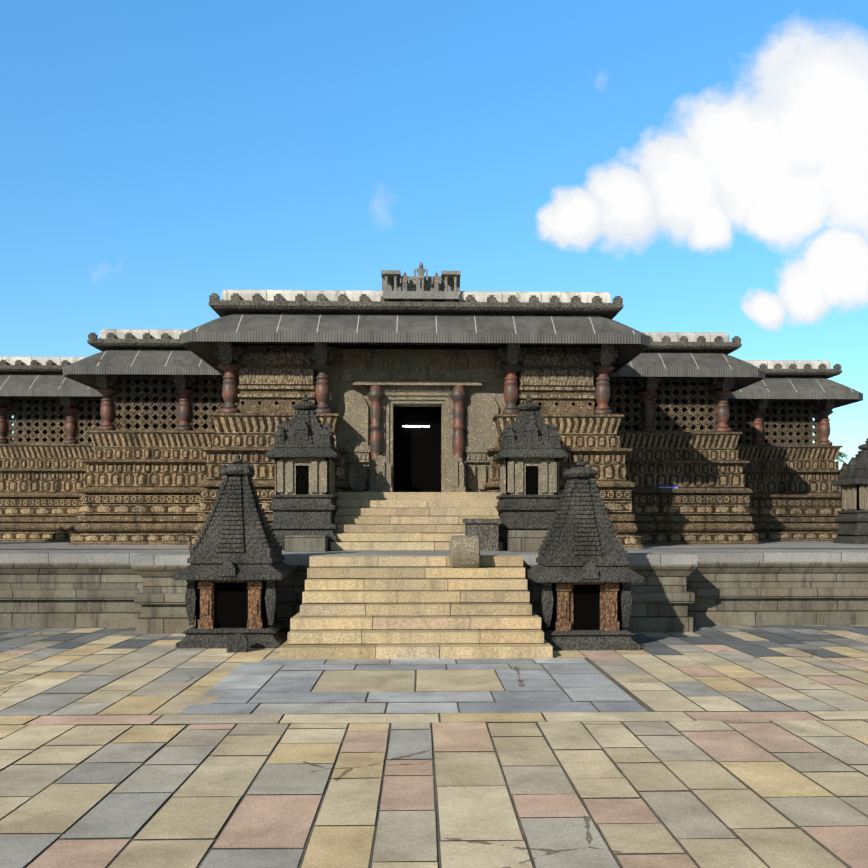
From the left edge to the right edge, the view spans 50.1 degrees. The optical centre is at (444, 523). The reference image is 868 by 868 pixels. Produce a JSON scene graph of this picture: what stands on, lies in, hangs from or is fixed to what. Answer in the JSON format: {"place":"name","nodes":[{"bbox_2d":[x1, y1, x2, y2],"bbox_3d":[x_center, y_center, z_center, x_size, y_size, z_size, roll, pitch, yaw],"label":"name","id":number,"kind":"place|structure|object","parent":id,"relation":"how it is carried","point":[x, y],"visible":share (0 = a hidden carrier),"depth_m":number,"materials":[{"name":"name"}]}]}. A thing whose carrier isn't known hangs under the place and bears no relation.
{"place":"outdoors","nodes":[
{"label":"outdoors","id":0,"kind":"place"},
{"bbox_2d":[0,625,867,867],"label":"paving","id":1,"kind":"structure","parent":0,"point":[474,802],"depth_m":8.38,"materials":[{"name":"beige stone"}]},
{"bbox_2d":[227,633,247,652],"bbox_3d":[-3.354,1.941,15.087,0.320,0.310,0.180,0,0,-2],"label":"stele","id":2,"kind":"object","parent":1,"relation":"on","point":[237,642],"visible":0.83,"depth_m":15.04,"materials":[{"name":"grey stone"}]},
{"bbox_2d":[279,492,552,658],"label":"stairs","id":3,"kind":"structure","parent":1,"relation":"on","point":[395,607],"depth_m":15.68,"materials":[{"name":"beige stone"}]},
{"bbox_2d":[450,535,479,567],"bbox_3d":[0.362,0.516,16.742,0.520,0.611,1.110,0,0,-2],"label":"stone block","id":4,"kind":"object","parent":3,"relation":"on","point":[464,551],"visible":0.96,"depth_m":16.24,"materials":[{"name":"beige stone"}]},
{"bbox_2d":[0,626,867,867],"bbox_3d":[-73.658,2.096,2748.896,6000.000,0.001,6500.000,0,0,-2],"label":"joint","id":5,"kind":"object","parent":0,"point":[593,664],"depth_m":8.28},
{"bbox_2d":[173,454,295,648],"bbox_3d":[-3.638,0.455,16.346,1.805,3.381,1.843,0,0,-2],"label":"shrine","id":6,"kind":"object","parent":5,"relation":"on","point":[236,540],"depth_m":15.79,"materials":[{"name":"grey stone"}]},
{"bbox_2d":[196,580,276,628],"bbox_3d":[-3.638,1.342,16.321,1.190,0.874,1.280,0,0,-2],"label":"shrine cell","id":7,"kind":"object","parent":6,"relation":"attached to","point":[257,617],"visible":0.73,"depth_m":15.71},
{"bbox_2d":[0,562,867,633],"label":"platform wall","id":8,"kind":"structure","parent":5,"relation":"on","point":[146,599],"depth_m":18.65,"materials":[{"name":"grey stone"}]},
{"bbox_2d":[0,541,867,564],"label":"platform edge","id":9,"kind":"object","parent":8,"relation":"on","point":[690,554],"visible":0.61,"depth_m":18.93,"materials":[{"name":"grey stone"}]},
{"bbox_2d":[144,548,680,555],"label":"platform floor","id":10,"kind":"structure","parent":9,"relation":"on","point":[413,552],"depth_m":18.29,"materials":[{"name":"grey stone"}]},
{"bbox_2d":[265,394,342,550],"bbox_3d":[-3.119,-1.152,20.866,1.539,3.536,1.539,0,0,-2],"label":"miniature shrine","id":11,"kind":"object","parent":10,"relation":"on","point":[304,432],"depth_m":20.24,"materials":[{"name":"grey stone"}]},
{"bbox_2d":[275,458,334,493],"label":"shrine wall","id":12,"kind":"structure","parent":11,"relation":"attached to","point":[321,475],"depth_m":20.29,"materials":[{"name":"beige stone"}]},
{"bbox_2d":[285,530,549,551],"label":"blocks","id":13,"kind":"structure","parent":10,"relation":"on","point":[524,540],"depth_m":19.35,"materials":[{"name":"grey stone"}]},
{"bbox_2d":[463,518,500,550],"bbox_3d":[0.801,0.246,19.960,0.770,0.700,0.800,0,0,-2],"label":"stone pedestal","id":14,"kind":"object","parent":10,"relation":"on","point":[485,530],"depth_m":19.61,"materials":[{"name":"grey stone"}]},
{"bbox_2d":[492,395,567,550],"bbox_3d":[1.919,-1.152,21.000,1.539,3.536,1.539,0,0,-2],"label":"miniature shrine","id":15,"kind":"object","parent":10,"relation":"on","point":[529,433],"depth_m":20.38,"materials":[{"name":"grey stone"}]},
{"bbox_2d":[500,458,558,494],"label":"shrine wall","id":16,"kind":"structure","parent":15,"relation":"attached to","point":[512,476],"depth_m":20.42,"materials":[{"name":"beige stone"}]},
{"bbox_2d":[0,342,842,548],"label":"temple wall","id":17,"kind":"structure","parent":9,"relation":"on","point":[624,523],"depth_m":26.41,"materials":[{"name":"brown stone"}]},
{"bbox_2d":[5,345,820,444],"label":"lattice screens","id":18,"kind":"object","parent":17,"relation":"on","point":[285,405],"visible":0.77,"depth_m":27.06,"materials":[{"name":"brown stone"}]},
{"bbox_2d":[14,344,812,491],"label":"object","id":19,"kind":"object","parent":17,"relation":"attached to","point":[416,459],"visible":0.15,"depth_m":23.78,"materials":[{"name":"black stone"}]},
{"bbox_2d":[0,361,832,460],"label":"pillars","id":20,"kind":"structure","parent":17,"relation":"on","point":[458,395],"depth_m":22.89,"materials":[{"name":"brown stone"}]},
{"bbox_2d":[238,353,594,398],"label":"carved wall panels","id":21,"kind":"object","parent":17,"relation":"attached to","point":[277,376],"visible":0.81,"depth_m":22.62,"materials":[{"name":"brown stone"}]},
{"bbox_2d":[328,349,505,491],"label":"wall","id":22,"kind":"structure","parent":17,"relation":"attached to","point":[417,377],"depth_m":23.06,"materials":[{"name":"grey stone"}]},
{"bbox_2d":[0,416,839,459],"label":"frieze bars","id":23,"kind":"object","parent":17,"relation":"attached to","point":[270,424],"visible":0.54,"depth_m":26.39,"materials":[{"name":"brown stone"}]},
{"bbox_2d":[0,435,840,491],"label":"frieze niche","id":24,"kind":"object","parent":17,"relation":"attached to","point":[604,472],"visible":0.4,"depth_m":26.54,"materials":[{"name":"brown stone"}]},
{"bbox_2d":[0,501,840,545],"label":"frieze","id":25,"kind":"object","parent":17,"relation":"attached to","point":[203,507],"visible":0.38,"depth_m":26.33,"materials":[{"name":"brown stone"}]},
{"bbox_2d":[0,490,840,505],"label":"carved frieze","id":26,"kind":"object","parent":17,"relation":"on","point":[204,495],"visible":0.4,"depth_m":26.46,"materials":[{"name":"brown stone"}]},
{"bbox_2d":[0,293,841,408],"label":"cornice","id":27,"kind":"structure","parent":17,"relation":"on","point":[364,305],"depth_m":22.64,"materials":[{"name":"grey stone"}]},
{"bbox_2d":[0,290,830,368],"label":"white roof","id":28,"kind":"structure","parent":27,"relation":"on","point":[354,295],"depth_m":22.64,"materials":[{"name":"white stone"}]},
{"bbox_2d":[381,262,460,301],"bbox_3d":[-0.561,-5.841,22.465,1.900,0.914,0.520,0,0,-2],"label":"rooftop ornament","id":29,"kind":"object","parent":27,"relation":"on","point":[397,286],"visible":1,"depth_m":22.31,"materials":[{"name":"grey stone"}]},
{"bbox_2d":[0,314,862,412],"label":"eaves","id":30,"kind":"object","parent":17,"relation":"on","point":[200,343],"visible":0.48,"depth_m":22.52,"materials":[{"name":"grey stone"}]},
{"bbox_2d":[0,342,837,410],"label":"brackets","id":31,"kind":"object","parent":30,"relation":"attached to","point":[320,352],"visible":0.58,"depth_m":22.42,"materials":[{"name":"stone"}]},
{"bbox_2d":[659,486,677,487],"bbox_3d":[6.413,-0.989,26.533,0.540,0.170,0.060,0,0,-2],"label":"sign","id":32,"kind":"object","parent":17,"relation":"attached to","point":[668,486],"visible":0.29,"depth_m":26.50,"materials":[{"name":"blue"}]},
{"bbox_2d":[832,438,867,543],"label":"shrine","id":33,"kind":"object","parent":9,"relation":"on","point":[853,527],"visible":1,"depth_m":27.26,"materials":[{"name":"grey stone"}]},
{"bbox_2d":[841,484,867,510],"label":"shrine wall","id":34,"kind":"structure","parent":33,"relation":"on","point":[854,497],"depth_m":27.15,"materials":[{"name":"beige stone"}]},
{"bbox_2d":[525,457,643,650],"bbox_3d":[2.371,0.490,16.090,1.767,3.312,1.805,0,0,-2],"label":"shrine","id":35,"kind":"object","parent":5,"relation":"on","point":[581,542],"depth_m":15.51,"materials":[{"name":"grey stone"}]},
{"bbox_2d":[543,582,620,630],"bbox_3d":[2.371,1.358,16.064,1.166,0.855,1.256,0,0,-2],"label":"shrine cell","id":36,"kind":"object","parent":35,"relation":"attached to","point":[610,609],"visible":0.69,"depth_m":15.48},
{"bbox_2d":[837,452,847,462],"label":"tree","id":37,"kind":"object","parent":5,"relation":"on","point":[840,455],"visible":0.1,"depth_m":140.31,"materials":[{"name":"green plant"}]},
{"bbox_2d":[0,0,867,469],"label":"sky","id":38,"kind":"structure","parent":0,"point":[701,165],"materials":[{"name":"blue"}]}
]}

